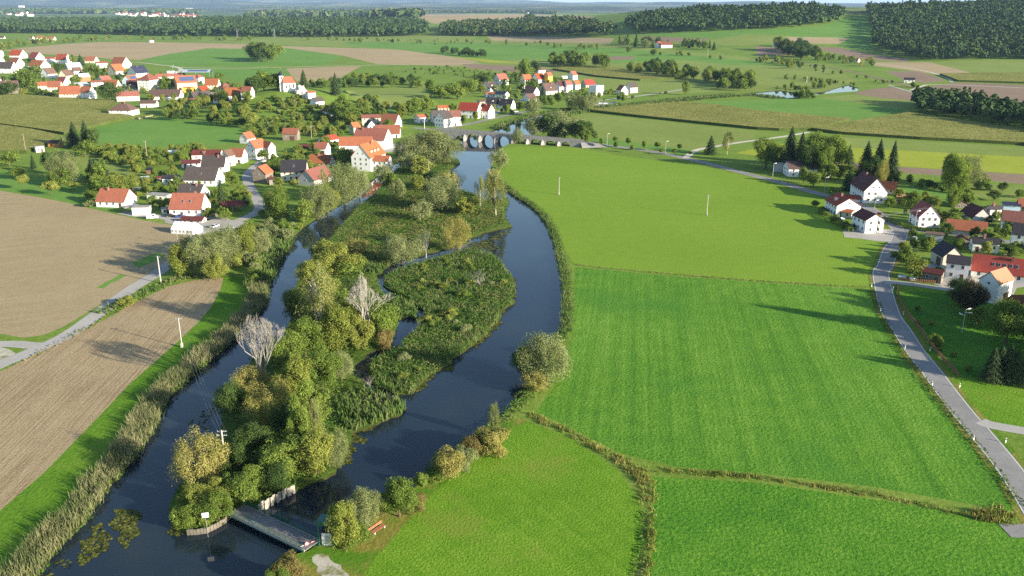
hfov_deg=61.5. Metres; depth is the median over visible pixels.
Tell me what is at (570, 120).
willow tree
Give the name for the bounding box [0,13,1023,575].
ground
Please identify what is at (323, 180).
birch tree
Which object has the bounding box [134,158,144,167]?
shrub
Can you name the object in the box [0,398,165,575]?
reeds
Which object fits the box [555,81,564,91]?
house
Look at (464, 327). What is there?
willow shrub
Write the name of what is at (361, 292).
dead tree
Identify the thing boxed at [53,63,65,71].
broadleaf tree
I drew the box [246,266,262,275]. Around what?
shrub
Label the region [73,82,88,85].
barn
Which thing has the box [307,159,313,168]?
olive green tree
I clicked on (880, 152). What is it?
spruce tree
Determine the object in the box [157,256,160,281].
power pole
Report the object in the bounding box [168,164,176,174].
olive green tree
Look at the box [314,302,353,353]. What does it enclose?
olive green tree
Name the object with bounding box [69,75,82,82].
broadleaf tree
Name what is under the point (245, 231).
olive green tree
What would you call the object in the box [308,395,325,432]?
birch tree
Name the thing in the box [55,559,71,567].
floating weed
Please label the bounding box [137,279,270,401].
reeds
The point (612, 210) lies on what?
meadow
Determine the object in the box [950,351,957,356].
shrub
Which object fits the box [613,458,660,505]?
ditch weeds
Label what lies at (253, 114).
fruit tree
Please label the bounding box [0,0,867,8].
hills
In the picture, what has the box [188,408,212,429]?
floating weed
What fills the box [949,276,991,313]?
copper tree
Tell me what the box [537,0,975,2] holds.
sky
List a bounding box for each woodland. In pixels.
[0,7,203,13]
[237,6,405,7]
[242,6,424,17]
[424,9,558,13]
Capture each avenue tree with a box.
[460,115,466,125]
[472,111,477,119]
[502,104,510,112]
[515,101,521,109]
[553,92,562,106]
[593,133,598,142]
[621,94,626,100]
[625,137,631,147]
[642,141,646,150]
[654,142,661,150]
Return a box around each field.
[0,94,134,131]
[0,124,57,149]
[0,191,202,337]
[0,278,222,509]
[4,42,476,65]
[287,66,359,82]
[420,14,593,23]
[461,63,560,72]
[487,36,613,43]
[554,66,674,78]
[591,56,634,59]
[591,101,848,127]
[641,36,707,41]
[755,46,790,54]
[786,37,847,43]
[814,112,1023,141]
[819,47,909,61]
[835,162,1023,183]
[854,87,911,100]
[874,62,969,74]
[886,71,945,82]
[931,82,1023,102]
[941,73,1023,81]
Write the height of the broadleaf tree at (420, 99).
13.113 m
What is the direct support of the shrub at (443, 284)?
on the island at (386, 284)
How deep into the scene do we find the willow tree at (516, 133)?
578.61 m
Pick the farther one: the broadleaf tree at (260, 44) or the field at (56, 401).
the broadleaf tree at (260, 44)
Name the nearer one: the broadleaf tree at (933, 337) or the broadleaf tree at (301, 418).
the broadleaf tree at (301, 418)
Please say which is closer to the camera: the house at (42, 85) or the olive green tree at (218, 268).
the olive green tree at (218, 268)
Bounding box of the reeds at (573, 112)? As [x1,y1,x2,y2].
[554,93,785,116]
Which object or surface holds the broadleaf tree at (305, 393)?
on the island at (298, 485)
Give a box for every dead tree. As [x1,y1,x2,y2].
[235,314,285,387]
[303,277,323,321]
[344,272,393,341]
[358,376,372,385]
[414,228,429,258]
[468,270,486,285]
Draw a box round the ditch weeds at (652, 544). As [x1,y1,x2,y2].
[643,504,657,575]
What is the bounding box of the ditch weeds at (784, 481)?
[633,464,1015,525]
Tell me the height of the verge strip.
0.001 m
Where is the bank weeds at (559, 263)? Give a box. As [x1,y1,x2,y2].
[505,181,575,336]
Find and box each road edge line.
[622,146,1023,470]
[640,150,1023,512]
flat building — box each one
[33,145,44,152]
[120,204,137,213]
[131,205,151,214]
[146,192,171,200]
[161,207,168,213]
[183,87,194,92]
[589,85,603,94]
[773,161,785,171]
[926,231,943,241]
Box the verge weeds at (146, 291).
[93,271,198,313]
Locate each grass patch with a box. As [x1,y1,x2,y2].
[97,274,125,287]
[132,252,165,267]
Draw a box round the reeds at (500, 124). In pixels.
[488,92,735,128]
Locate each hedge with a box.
[817,207,853,231]
[882,216,938,231]
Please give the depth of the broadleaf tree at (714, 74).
1028.16 m
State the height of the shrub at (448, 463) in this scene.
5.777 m
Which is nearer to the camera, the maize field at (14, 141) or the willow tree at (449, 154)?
the willow tree at (449, 154)
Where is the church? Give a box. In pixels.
[278,70,295,91]
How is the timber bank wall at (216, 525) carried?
on the river bank
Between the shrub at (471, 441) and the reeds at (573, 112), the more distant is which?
the reeds at (573, 112)
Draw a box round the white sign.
[202,513,208,532]
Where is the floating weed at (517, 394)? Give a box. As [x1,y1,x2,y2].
[512,387,526,403]
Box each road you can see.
[447,111,528,127]
[581,142,608,147]
[609,145,1023,513]
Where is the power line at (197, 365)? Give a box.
[181,319,218,424]
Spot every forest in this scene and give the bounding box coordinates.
[0,14,429,35]
[438,14,621,35]
[623,0,846,30]
[865,0,1023,58]
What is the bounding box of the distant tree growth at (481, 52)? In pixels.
[0,9,1023,247]
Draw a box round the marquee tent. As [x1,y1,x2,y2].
[171,221,202,234]
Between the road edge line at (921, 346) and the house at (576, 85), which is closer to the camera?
the road edge line at (921, 346)
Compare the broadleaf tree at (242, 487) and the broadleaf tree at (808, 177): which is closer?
the broadleaf tree at (242, 487)
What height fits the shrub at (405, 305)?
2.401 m
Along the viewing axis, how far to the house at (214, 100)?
754.86 m
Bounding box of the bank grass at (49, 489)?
[0,241,290,575]
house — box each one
[0,62,18,72]
[9,50,27,57]
[9,57,24,67]
[28,52,43,59]
[28,60,50,67]
[37,81,46,89]
[40,67,57,78]
[44,57,55,62]
[47,81,62,92]
[55,54,70,63]
[57,77,70,85]
[58,69,73,78]
[58,85,80,97]
[64,62,81,69]
[71,67,81,73]
[79,86,96,98]
[84,56,98,62]
[90,80,102,86]
[95,61,107,67]
[95,187,136,207]
[98,75,111,80]
[105,80,121,87]
[107,63,124,74]
[108,102,139,114]
[110,57,131,67]
[122,75,137,83]
[127,65,148,76]
[137,73,160,90]
[140,100,158,107]
[168,191,210,216]
[176,182,210,194]
[181,159,200,167]
[182,167,224,185]
[191,149,222,159]
[195,74,203,83]
[195,86,209,91]
[200,154,229,171]
[204,78,220,88]
[212,93,228,102]
[218,83,230,89]
[221,149,235,165]
[224,87,240,100]
[230,148,247,162]
[239,131,255,143]
[240,86,254,98]
[245,138,263,159]
[263,141,275,158]
[280,159,308,180]
[309,153,334,166]
[316,514,333,546]
[317,134,338,142]
[322,105,332,115]
[349,122,360,133]
[351,140,385,171]
[361,114,380,125]
[364,120,374,127]
[372,155,391,171]
[374,125,400,137]
[380,113,401,126]
[414,114,428,122]
[430,110,445,122]
[434,110,453,127]
[436,105,449,109]
[449,110,460,125]
[458,102,481,118]
[477,99,485,104]
[481,103,494,118]
[482,81,498,91]
[484,92,494,96]
[486,97,499,107]
[494,73,507,84]
[495,91,508,98]
[498,98,515,108]
[520,74,531,83]
[522,93,536,101]
[523,86,539,95]
[532,73,544,82]
[536,68,545,73]
[539,82,557,94]
[544,72,552,82]
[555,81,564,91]
[564,79,572,91]
[567,71,577,79]
[572,80,580,89]
[581,79,595,87]
[616,85,628,94]
[626,82,637,92]
[655,41,660,47]
[783,159,830,176]
[825,192,860,215]
[850,170,887,202]
[851,208,884,232]
[880,179,897,193]
[904,77,914,82]
[909,200,940,227]
[944,254,971,279]
[969,234,1000,252]
[971,253,1023,283]
[986,202,1002,219]
[1000,210,1023,226]
[1010,222,1023,244]
[1017,198,1023,210]
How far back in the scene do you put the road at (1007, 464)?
228.32 m
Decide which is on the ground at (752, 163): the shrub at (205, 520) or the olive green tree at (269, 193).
the olive green tree at (269, 193)
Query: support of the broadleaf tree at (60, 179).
on the meadow at (31, 186)
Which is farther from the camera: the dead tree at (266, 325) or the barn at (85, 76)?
the barn at (85, 76)
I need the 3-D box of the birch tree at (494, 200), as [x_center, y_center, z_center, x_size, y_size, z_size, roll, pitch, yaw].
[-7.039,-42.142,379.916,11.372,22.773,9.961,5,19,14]
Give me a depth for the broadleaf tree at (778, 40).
1570.20 m
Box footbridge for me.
[229,500,320,551]
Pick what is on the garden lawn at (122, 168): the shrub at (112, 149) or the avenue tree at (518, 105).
the shrub at (112, 149)
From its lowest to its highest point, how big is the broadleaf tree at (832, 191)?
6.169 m
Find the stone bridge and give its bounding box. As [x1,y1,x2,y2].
[439,127,583,146]
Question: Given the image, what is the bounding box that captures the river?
[40,85,857,575]
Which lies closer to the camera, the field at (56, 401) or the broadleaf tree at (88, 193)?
the field at (56, 401)
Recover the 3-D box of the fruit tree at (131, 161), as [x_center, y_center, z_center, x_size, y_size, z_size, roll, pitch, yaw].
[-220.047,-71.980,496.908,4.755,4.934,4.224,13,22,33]
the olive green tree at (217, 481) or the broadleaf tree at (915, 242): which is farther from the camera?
the broadleaf tree at (915, 242)
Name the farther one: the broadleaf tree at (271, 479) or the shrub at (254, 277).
the shrub at (254, 277)
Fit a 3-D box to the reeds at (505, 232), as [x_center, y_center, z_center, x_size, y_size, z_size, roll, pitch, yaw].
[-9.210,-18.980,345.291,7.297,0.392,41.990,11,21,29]
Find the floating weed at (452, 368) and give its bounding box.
[415,363,456,391]
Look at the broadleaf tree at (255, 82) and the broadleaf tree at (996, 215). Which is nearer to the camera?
the broadleaf tree at (996, 215)
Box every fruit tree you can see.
[15,173,28,189]
[39,181,59,194]
[65,181,78,190]
[114,144,122,154]
[116,184,125,188]
[126,159,134,164]
[127,164,142,174]
[130,154,141,161]
[143,186,151,192]
[149,160,155,166]
[161,197,170,205]
[180,98,187,104]
[201,95,209,104]
[208,105,217,111]
[209,112,219,124]
[221,101,231,107]
[243,95,250,103]
[244,191,251,197]
[246,115,255,123]
[247,112,258,120]
[272,177,283,184]
[288,179,298,187]
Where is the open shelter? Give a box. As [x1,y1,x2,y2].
[182,69,212,76]
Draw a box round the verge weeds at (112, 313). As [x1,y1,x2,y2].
[13,273,234,364]
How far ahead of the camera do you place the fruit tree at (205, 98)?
734.32 m
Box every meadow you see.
[0,170,131,211]
[96,118,245,147]
[142,48,340,66]
[171,67,297,83]
[199,39,857,94]
[255,34,476,41]
[342,42,805,65]
[344,188,505,260]
[346,85,432,107]
[364,422,642,575]
[365,108,400,117]
[451,56,519,63]
[498,146,883,287]
[536,267,1013,510]
[572,113,756,150]
[590,138,698,157]
[612,59,755,76]
[628,17,874,50]
[649,477,1023,575]
[697,98,909,120]
[703,34,787,45]
[737,144,1023,173]
[823,94,915,110]
[842,137,1023,156]
[897,185,950,202]
[932,59,1023,72]
[970,183,1023,199]
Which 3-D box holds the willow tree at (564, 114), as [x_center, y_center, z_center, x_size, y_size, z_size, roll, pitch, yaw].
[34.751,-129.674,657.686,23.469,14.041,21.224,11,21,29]
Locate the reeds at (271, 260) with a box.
[243,227,294,286]
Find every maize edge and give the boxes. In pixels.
[0,101,137,134]
[0,135,58,153]
[553,68,675,80]
[587,109,850,130]
[813,128,1023,144]
[940,73,1023,83]
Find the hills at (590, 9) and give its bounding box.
[0,5,674,11]
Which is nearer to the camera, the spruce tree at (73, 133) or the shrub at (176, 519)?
the shrub at (176, 519)
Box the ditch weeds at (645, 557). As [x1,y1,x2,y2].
[633,510,651,575]
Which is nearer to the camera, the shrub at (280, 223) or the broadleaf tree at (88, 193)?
the shrub at (280, 223)
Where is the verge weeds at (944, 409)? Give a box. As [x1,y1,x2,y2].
[868,289,1023,505]
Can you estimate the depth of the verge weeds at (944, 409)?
202.37 m
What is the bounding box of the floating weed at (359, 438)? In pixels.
[342,425,376,464]
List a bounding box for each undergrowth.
[169,156,509,527]
[370,247,514,391]
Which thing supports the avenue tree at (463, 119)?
on the ground at (752, 163)
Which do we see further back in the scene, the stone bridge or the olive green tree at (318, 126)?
the olive green tree at (318, 126)
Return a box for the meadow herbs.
[343,188,504,259]
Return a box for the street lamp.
[959,308,971,331]
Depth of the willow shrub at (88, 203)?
399.94 m
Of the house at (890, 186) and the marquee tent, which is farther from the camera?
the house at (890, 186)
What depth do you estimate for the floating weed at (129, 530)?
157.24 m
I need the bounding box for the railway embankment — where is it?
[754,55,915,87]
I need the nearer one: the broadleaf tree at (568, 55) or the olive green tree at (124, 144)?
the olive green tree at (124, 144)
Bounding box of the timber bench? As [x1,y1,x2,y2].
[367,520,385,535]
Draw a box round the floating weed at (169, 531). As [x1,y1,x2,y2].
[166,529,189,536]
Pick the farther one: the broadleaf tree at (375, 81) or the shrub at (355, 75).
the shrub at (355, 75)
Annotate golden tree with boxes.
[166,424,230,487]
[229,363,273,396]
[241,374,292,432]
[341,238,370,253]
[433,171,460,189]
[442,215,472,250]
[484,167,500,196]
[517,371,547,393]
[865,56,874,62]
[874,158,889,180]
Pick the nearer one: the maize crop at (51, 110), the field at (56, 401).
the field at (56, 401)
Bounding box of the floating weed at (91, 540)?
[76,523,112,565]
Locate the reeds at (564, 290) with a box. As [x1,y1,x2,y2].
[501,182,573,338]
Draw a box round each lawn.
[76,152,134,177]
[896,288,1023,426]
[900,291,1023,377]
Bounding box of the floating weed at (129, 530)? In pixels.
[108,508,142,548]
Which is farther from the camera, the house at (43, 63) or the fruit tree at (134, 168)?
the house at (43, 63)
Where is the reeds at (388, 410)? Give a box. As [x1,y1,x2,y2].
[333,384,405,430]
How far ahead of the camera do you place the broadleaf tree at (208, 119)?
666.67 m
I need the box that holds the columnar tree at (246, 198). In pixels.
[241,195,249,206]
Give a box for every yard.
[165,213,217,223]
[198,217,245,233]
[384,144,420,151]
[842,228,910,241]
[913,263,1023,294]
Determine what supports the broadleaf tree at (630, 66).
on the maize field at (608, 71)
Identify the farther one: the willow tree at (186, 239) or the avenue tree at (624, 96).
the avenue tree at (624, 96)
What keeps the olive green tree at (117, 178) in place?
on the ground at (752, 163)
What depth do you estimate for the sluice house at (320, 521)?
149.82 m
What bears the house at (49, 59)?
on the ground at (752, 163)
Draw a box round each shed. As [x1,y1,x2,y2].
[47,140,63,146]
[145,167,151,173]
[155,176,161,181]
[161,175,180,184]
[180,216,206,222]
[221,200,245,211]
[266,176,274,184]
[296,144,310,148]
[305,91,315,98]
[839,209,854,217]
[845,194,861,201]
[895,193,904,203]
[922,267,945,283]
[947,200,967,207]
[955,234,969,245]
[1002,201,1021,210]
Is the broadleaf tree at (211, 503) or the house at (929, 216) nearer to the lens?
the broadleaf tree at (211, 503)
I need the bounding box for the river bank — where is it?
[36,85,856,575]
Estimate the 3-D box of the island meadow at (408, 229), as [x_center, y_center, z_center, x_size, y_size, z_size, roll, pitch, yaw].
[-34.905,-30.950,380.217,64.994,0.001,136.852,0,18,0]
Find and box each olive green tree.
[18,88,24,93]
[68,54,75,62]
[103,174,126,186]
[122,142,129,152]
[123,148,129,158]
[126,144,138,152]
[129,174,136,178]
[139,87,145,93]
[141,176,147,184]
[145,94,154,99]
[159,94,165,100]
[167,143,173,149]
[167,155,172,162]
[167,242,200,277]
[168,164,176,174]
[172,101,183,113]
[172,145,181,149]
[176,482,214,513]
[194,96,202,107]
[197,143,204,149]
[201,252,229,279]
[204,206,211,216]
[208,476,232,504]
[214,90,224,100]
[224,111,232,124]
[231,95,237,104]
[231,220,256,253]
[238,103,251,116]
[259,128,267,136]
[261,184,289,214]
[270,354,312,398]
[292,259,325,287]
[294,425,334,475]
[296,121,302,129]
[302,125,310,134]
[305,271,341,317]
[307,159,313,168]
[308,237,333,259]
[312,241,364,275]
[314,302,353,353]
[315,122,321,131]
[316,184,341,212]
[320,115,327,125]
[324,500,362,552]
[328,125,337,134]
[346,300,371,335]
[347,113,357,123]
[349,314,375,350]
[356,98,362,105]
[382,100,390,110]
[394,102,407,116]
[410,174,426,189]
[411,155,434,173]
[418,130,443,159]
[451,192,478,214]
[479,85,486,93]
[634,63,643,72]
[667,65,675,76]
[701,67,712,82]
[762,54,768,62]
[786,60,793,67]
[836,165,846,178]
[893,188,904,199]
[897,241,908,249]
[903,257,929,278]
[921,190,930,200]
[926,235,935,246]
[927,196,941,206]
[981,241,992,254]
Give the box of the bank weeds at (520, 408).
[422,335,568,476]
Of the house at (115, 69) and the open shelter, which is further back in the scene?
the house at (115, 69)
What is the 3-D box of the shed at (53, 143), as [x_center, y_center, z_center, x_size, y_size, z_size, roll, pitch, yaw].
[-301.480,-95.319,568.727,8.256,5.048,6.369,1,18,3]
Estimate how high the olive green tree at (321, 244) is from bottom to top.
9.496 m
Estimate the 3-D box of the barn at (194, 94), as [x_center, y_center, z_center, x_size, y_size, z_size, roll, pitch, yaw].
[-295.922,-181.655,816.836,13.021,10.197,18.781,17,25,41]
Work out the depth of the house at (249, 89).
747.46 m
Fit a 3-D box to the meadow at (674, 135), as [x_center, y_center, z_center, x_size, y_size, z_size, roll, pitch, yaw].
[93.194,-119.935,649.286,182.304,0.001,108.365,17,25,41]
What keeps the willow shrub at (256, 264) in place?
on the bank grass at (49, 489)
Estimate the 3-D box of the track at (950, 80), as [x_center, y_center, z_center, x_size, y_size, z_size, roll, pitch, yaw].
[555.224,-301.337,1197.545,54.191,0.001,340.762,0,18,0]
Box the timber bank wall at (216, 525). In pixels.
[186,511,230,534]
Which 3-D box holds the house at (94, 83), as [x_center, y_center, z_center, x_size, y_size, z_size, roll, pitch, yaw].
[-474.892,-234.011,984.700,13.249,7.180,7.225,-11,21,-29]
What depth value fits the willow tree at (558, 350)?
228.47 m
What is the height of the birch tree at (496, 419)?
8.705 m
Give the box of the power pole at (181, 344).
[175,318,182,347]
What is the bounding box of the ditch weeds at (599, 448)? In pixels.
[528,411,626,463]
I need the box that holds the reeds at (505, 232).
[461,228,510,250]
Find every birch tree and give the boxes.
[293,265,338,336]
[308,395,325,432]
[318,168,327,186]
[473,175,484,204]
[483,167,506,215]
[487,403,500,429]
[721,130,735,154]
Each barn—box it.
[0,80,18,93]
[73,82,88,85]
[77,73,90,81]
[116,91,139,101]
[126,80,136,88]
[150,89,183,99]
[155,73,184,78]
[173,75,196,90]
[188,90,210,98]
[251,164,273,182]
[282,128,299,140]
[297,165,331,185]
[309,96,324,105]
[314,142,330,154]
[338,136,372,152]
[353,127,392,149]
[661,42,672,47]
[930,240,962,267]
[946,218,987,236]
[959,202,990,221]
[978,267,1015,303]
[1006,295,1023,313]
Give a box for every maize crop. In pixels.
[0,94,122,130]
[0,124,54,149]
[560,66,668,78]
[594,101,847,127]
[827,112,1023,140]
[943,72,1023,81]
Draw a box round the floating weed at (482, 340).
[472,277,516,346]
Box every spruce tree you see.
[29,154,37,168]
[64,121,80,147]
[77,54,86,65]
[77,120,87,143]
[84,157,92,179]
[215,181,229,209]
[297,70,309,87]
[330,73,341,94]
[539,86,545,96]
[702,135,718,155]
[781,126,798,160]
[792,132,807,160]
[839,168,854,191]
[841,145,856,167]
[853,141,872,175]
[870,139,886,176]
[885,140,901,180]
[975,346,1005,384]
[984,345,1006,371]
[999,344,1022,387]
[1004,348,1023,387]
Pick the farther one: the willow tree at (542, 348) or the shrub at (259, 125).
the shrub at (259, 125)
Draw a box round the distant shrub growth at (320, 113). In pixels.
[0,35,942,350]
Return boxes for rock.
[294,85,306,94]
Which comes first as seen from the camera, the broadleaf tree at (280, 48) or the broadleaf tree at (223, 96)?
the broadleaf tree at (223, 96)
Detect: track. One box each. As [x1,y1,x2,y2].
[136,62,477,67]
[683,132,810,157]
[882,64,952,81]
[911,84,1016,89]
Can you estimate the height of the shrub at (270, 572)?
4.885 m
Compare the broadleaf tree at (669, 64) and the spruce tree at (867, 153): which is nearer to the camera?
the spruce tree at (867, 153)
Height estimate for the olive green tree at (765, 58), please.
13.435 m
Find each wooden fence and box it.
[896,284,958,376]
[898,277,935,282]
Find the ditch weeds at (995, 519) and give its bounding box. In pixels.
[970,503,1016,522]
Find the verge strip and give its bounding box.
[615,146,1023,523]
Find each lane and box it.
[0,260,170,368]
[0,341,46,348]
[118,211,210,230]
[190,158,266,235]
[590,89,681,101]
[885,280,955,290]
[896,229,1009,242]
[976,419,1023,434]
[999,524,1023,537]
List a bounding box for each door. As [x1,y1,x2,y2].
[325,536,329,545]
[936,256,940,265]
[1002,292,1008,301]
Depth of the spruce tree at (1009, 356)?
213.48 m
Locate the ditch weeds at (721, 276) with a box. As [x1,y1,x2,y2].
[576,263,869,286]
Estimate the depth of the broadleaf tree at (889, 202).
395.70 m
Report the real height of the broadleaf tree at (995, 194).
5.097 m
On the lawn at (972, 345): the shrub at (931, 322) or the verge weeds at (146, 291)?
the shrub at (931, 322)
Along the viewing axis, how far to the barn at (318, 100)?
733.05 m
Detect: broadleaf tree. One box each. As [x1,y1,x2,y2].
[0,81,20,93]
[0,150,19,166]
[7,69,43,89]
[8,166,28,176]
[39,150,59,171]
[44,168,75,185]
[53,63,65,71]
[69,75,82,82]
[71,139,95,156]
[82,64,101,75]
[82,176,116,191]
[82,190,97,199]
[84,127,99,144]
[87,159,107,176]
[91,142,102,154]
[94,81,123,99]
[118,179,134,187]
[124,182,135,189]
[127,153,134,159]
[140,184,146,194]
[142,150,152,158]
[152,154,163,164]
[152,182,162,191]
[154,146,162,153]
[158,80,167,88]
[159,76,174,88]
[161,107,173,119]
[162,151,170,158]
[162,169,171,174]
[166,102,174,111]
[172,108,180,118]
[172,150,186,160]
[173,176,180,185]
[180,107,189,116]
[186,101,197,110]
[190,109,199,118]
[198,487,234,520]
[205,113,214,122]
[209,189,217,197]
[211,378,249,421]
[215,102,223,111]
[216,92,228,100]
[216,206,224,213]
[217,440,258,472]
[218,112,230,125]
[219,208,231,218]
[220,464,263,501]
[222,171,239,179]
[223,187,229,198]
[227,174,239,186]
[230,421,275,456]
[236,183,246,190]
[237,116,246,125]
[241,90,253,99]
[242,41,258,57]
[244,75,263,91]
[247,47,265,61]
[248,42,268,59]
[252,70,274,90]
[252,459,290,492]
[253,434,313,478]
[254,150,269,158]
[255,45,278,61]
[258,156,282,174]
[263,185,289,220]
[264,329,304,370]
[267,43,285,58]
[267,71,283,89]
[268,402,308,439]
[280,286,321,320]
[281,152,301,159]
[284,314,325,356]
[285,392,309,447]
[287,198,314,221]
[293,378,333,432]
[302,345,344,391]
[311,148,320,153]
[314,77,324,86]
[322,135,329,142]
[325,288,358,309]
[326,101,343,115]
[335,94,350,110]
[335,103,363,122]
[336,146,353,164]
[338,277,367,300]
[346,153,352,164]
[349,78,357,87]
[359,101,368,108]
[359,107,365,114]
[362,94,372,101]
[369,78,379,87]
[369,492,392,516]
[370,98,378,109]
[378,108,387,115]
[380,476,421,516]
[389,78,396,87]
[404,99,419,115]
[406,74,415,82]
[406,96,422,113]
[418,170,440,186]
[419,97,429,111]
[421,94,437,111]
[424,78,434,95]
[429,84,453,98]
[445,82,469,98]
[457,77,478,94]
[472,73,489,83]
[509,347,541,378]
[517,56,528,75]
[527,62,535,73]
[530,61,540,73]
[532,113,559,133]
[545,121,569,137]
[547,55,557,65]
[556,55,566,66]
[563,52,572,63]
[564,120,596,138]
[568,56,576,65]
[576,54,584,66]
[580,126,591,141]
[582,51,590,60]
[583,55,589,65]
[592,52,600,65]
[598,52,606,65]
[601,54,610,67]
[626,61,634,70]
[646,59,654,71]
[649,62,660,74]
[659,63,668,75]
[665,61,673,66]
[668,60,678,67]
[681,67,688,78]
[682,64,692,75]
[682,80,690,93]
[689,68,700,78]
[711,69,719,81]
[717,70,728,78]
[721,78,730,88]
[723,72,734,81]
[730,68,742,79]
[731,80,742,88]
[743,71,757,81]
[752,136,782,168]
[769,144,788,167]
[773,35,783,50]
[780,38,794,47]
[780,45,785,55]
[783,45,793,55]
[793,45,810,59]
[794,41,811,53]
[796,142,820,167]
[798,166,811,182]
[801,170,822,186]
[802,130,832,159]
[814,48,824,61]
[815,146,834,171]
[817,162,839,180]
[818,134,851,164]
[828,187,841,195]
[861,155,885,175]
[882,197,895,208]
[889,174,901,181]
[890,250,901,261]
[898,245,922,263]
[900,190,922,208]
[910,237,920,249]
[919,236,929,245]
[927,332,940,343]
[940,150,957,190]
[940,223,955,237]
[941,154,972,190]
[944,277,974,305]
[946,183,963,207]
[959,191,978,202]
[962,189,975,198]
[965,305,989,326]
[968,226,980,236]
[973,180,986,189]
[981,228,997,237]
[983,297,1023,344]
[984,215,994,223]
[986,190,1002,200]
[991,210,1001,222]
[997,182,1008,190]
[997,226,1011,238]
[1002,220,1012,226]
[1003,243,1013,252]
[1017,241,1023,248]
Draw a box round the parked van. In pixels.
[146,214,157,218]
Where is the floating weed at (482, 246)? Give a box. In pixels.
[466,241,498,250]
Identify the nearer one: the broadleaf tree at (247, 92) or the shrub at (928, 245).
the shrub at (928, 245)
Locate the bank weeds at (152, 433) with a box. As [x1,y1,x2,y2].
[20,235,297,575]
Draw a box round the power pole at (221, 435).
[217,430,226,447]
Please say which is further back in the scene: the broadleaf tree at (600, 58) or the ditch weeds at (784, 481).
the broadleaf tree at (600, 58)
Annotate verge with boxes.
[287,418,550,575]
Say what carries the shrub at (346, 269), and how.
on the island at (298, 485)
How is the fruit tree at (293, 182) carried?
on the ground at (752, 163)
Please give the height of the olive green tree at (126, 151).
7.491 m
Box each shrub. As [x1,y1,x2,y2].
[82,200,95,206]
[89,173,98,181]
[108,147,117,153]
[108,151,119,161]
[115,295,136,306]
[116,157,123,164]
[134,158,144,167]
[146,195,156,204]
[149,174,156,182]
[151,167,158,175]
[161,185,170,192]
[168,504,189,528]
[178,500,203,528]
[184,144,193,151]
[198,509,217,526]
[206,208,216,214]
[228,252,244,267]
[230,188,239,197]
[240,250,247,261]
[243,252,263,263]
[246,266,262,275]
[248,222,258,231]
[248,257,263,265]
[249,261,261,269]
[249,273,260,283]
[254,240,270,253]
[255,123,263,127]
[256,222,263,228]
[257,209,266,215]
[263,217,275,225]
[263,223,279,233]
[265,557,289,575]
[267,226,280,237]
[270,126,278,134]
[271,549,305,575]
[273,219,287,229]
[274,122,281,130]
[279,228,297,238]
[284,223,293,229]
[297,214,306,222]
[308,142,315,148]
[321,80,330,86]
[330,141,336,147]
[331,113,340,121]
[332,254,368,274]
[336,129,343,135]
[339,124,345,130]
[344,521,375,549]
[351,72,358,78]
[357,253,396,273]
[369,301,401,333]
[373,329,395,349]
[381,172,397,184]
[382,119,393,124]
[391,295,418,317]
[396,372,410,377]
[397,351,411,360]
[399,77,406,83]
[407,491,425,514]
[411,472,428,487]
[412,366,421,372]
[414,79,423,87]
[416,315,431,322]
[420,262,428,268]
[425,319,435,326]
[427,470,444,483]
[430,444,466,479]
[432,280,440,287]
[439,282,448,288]
[439,307,457,315]
[442,257,451,262]
[442,314,453,320]
[445,277,453,282]
[454,444,478,472]
[456,289,470,296]
[459,324,472,331]
[460,257,470,262]
[460,433,482,452]
[463,263,476,270]
[464,279,474,284]
[472,426,511,458]
[499,279,507,283]
[549,98,555,104]
[798,90,805,97]
[811,200,819,206]
[828,215,843,221]
[840,220,851,227]
[921,240,933,251]
[928,320,935,324]
[934,336,944,344]
[937,185,945,191]
[940,211,964,219]
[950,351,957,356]
[953,238,965,250]
[964,365,972,370]
[971,173,992,182]
[1000,224,1011,232]
[1007,246,1023,255]
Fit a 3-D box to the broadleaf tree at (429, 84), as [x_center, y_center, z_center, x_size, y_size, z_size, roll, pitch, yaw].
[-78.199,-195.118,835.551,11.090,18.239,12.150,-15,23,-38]
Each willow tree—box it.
[43,148,80,184]
[58,132,74,147]
[175,230,205,253]
[182,232,232,278]
[201,221,242,267]
[251,225,272,252]
[299,181,340,218]
[324,426,349,470]
[325,160,362,204]
[334,350,355,380]
[341,486,383,529]
[346,166,372,199]
[372,161,393,183]
[376,233,424,265]
[387,178,407,198]
[392,135,415,163]
[393,152,419,171]
[401,125,451,165]
[410,199,432,219]
[421,173,461,211]
[430,132,465,164]
[487,147,509,168]
[511,128,523,143]
[514,330,574,388]
[519,115,540,131]
[522,96,542,115]
[544,110,567,120]
[549,115,578,137]
[550,345,566,357]
[562,116,584,123]
[564,93,578,109]
[573,95,585,110]
[581,94,599,109]
[641,38,649,47]
[962,153,984,189]
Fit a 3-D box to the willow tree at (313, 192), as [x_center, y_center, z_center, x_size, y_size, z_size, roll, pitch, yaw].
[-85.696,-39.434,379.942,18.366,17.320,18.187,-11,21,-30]
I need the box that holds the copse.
[910,84,1023,124]
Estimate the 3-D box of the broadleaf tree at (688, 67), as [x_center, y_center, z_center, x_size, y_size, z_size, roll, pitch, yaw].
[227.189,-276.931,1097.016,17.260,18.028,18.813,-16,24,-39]
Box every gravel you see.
[0,347,14,359]
[312,554,348,575]
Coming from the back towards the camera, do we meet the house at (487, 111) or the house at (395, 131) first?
the house at (487, 111)
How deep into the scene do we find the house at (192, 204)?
382.48 m
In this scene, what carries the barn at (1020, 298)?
on the lawn at (972, 345)
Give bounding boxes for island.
[169,157,511,532]
[370,252,514,393]
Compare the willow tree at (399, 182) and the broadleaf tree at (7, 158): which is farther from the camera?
the broadleaf tree at (7, 158)

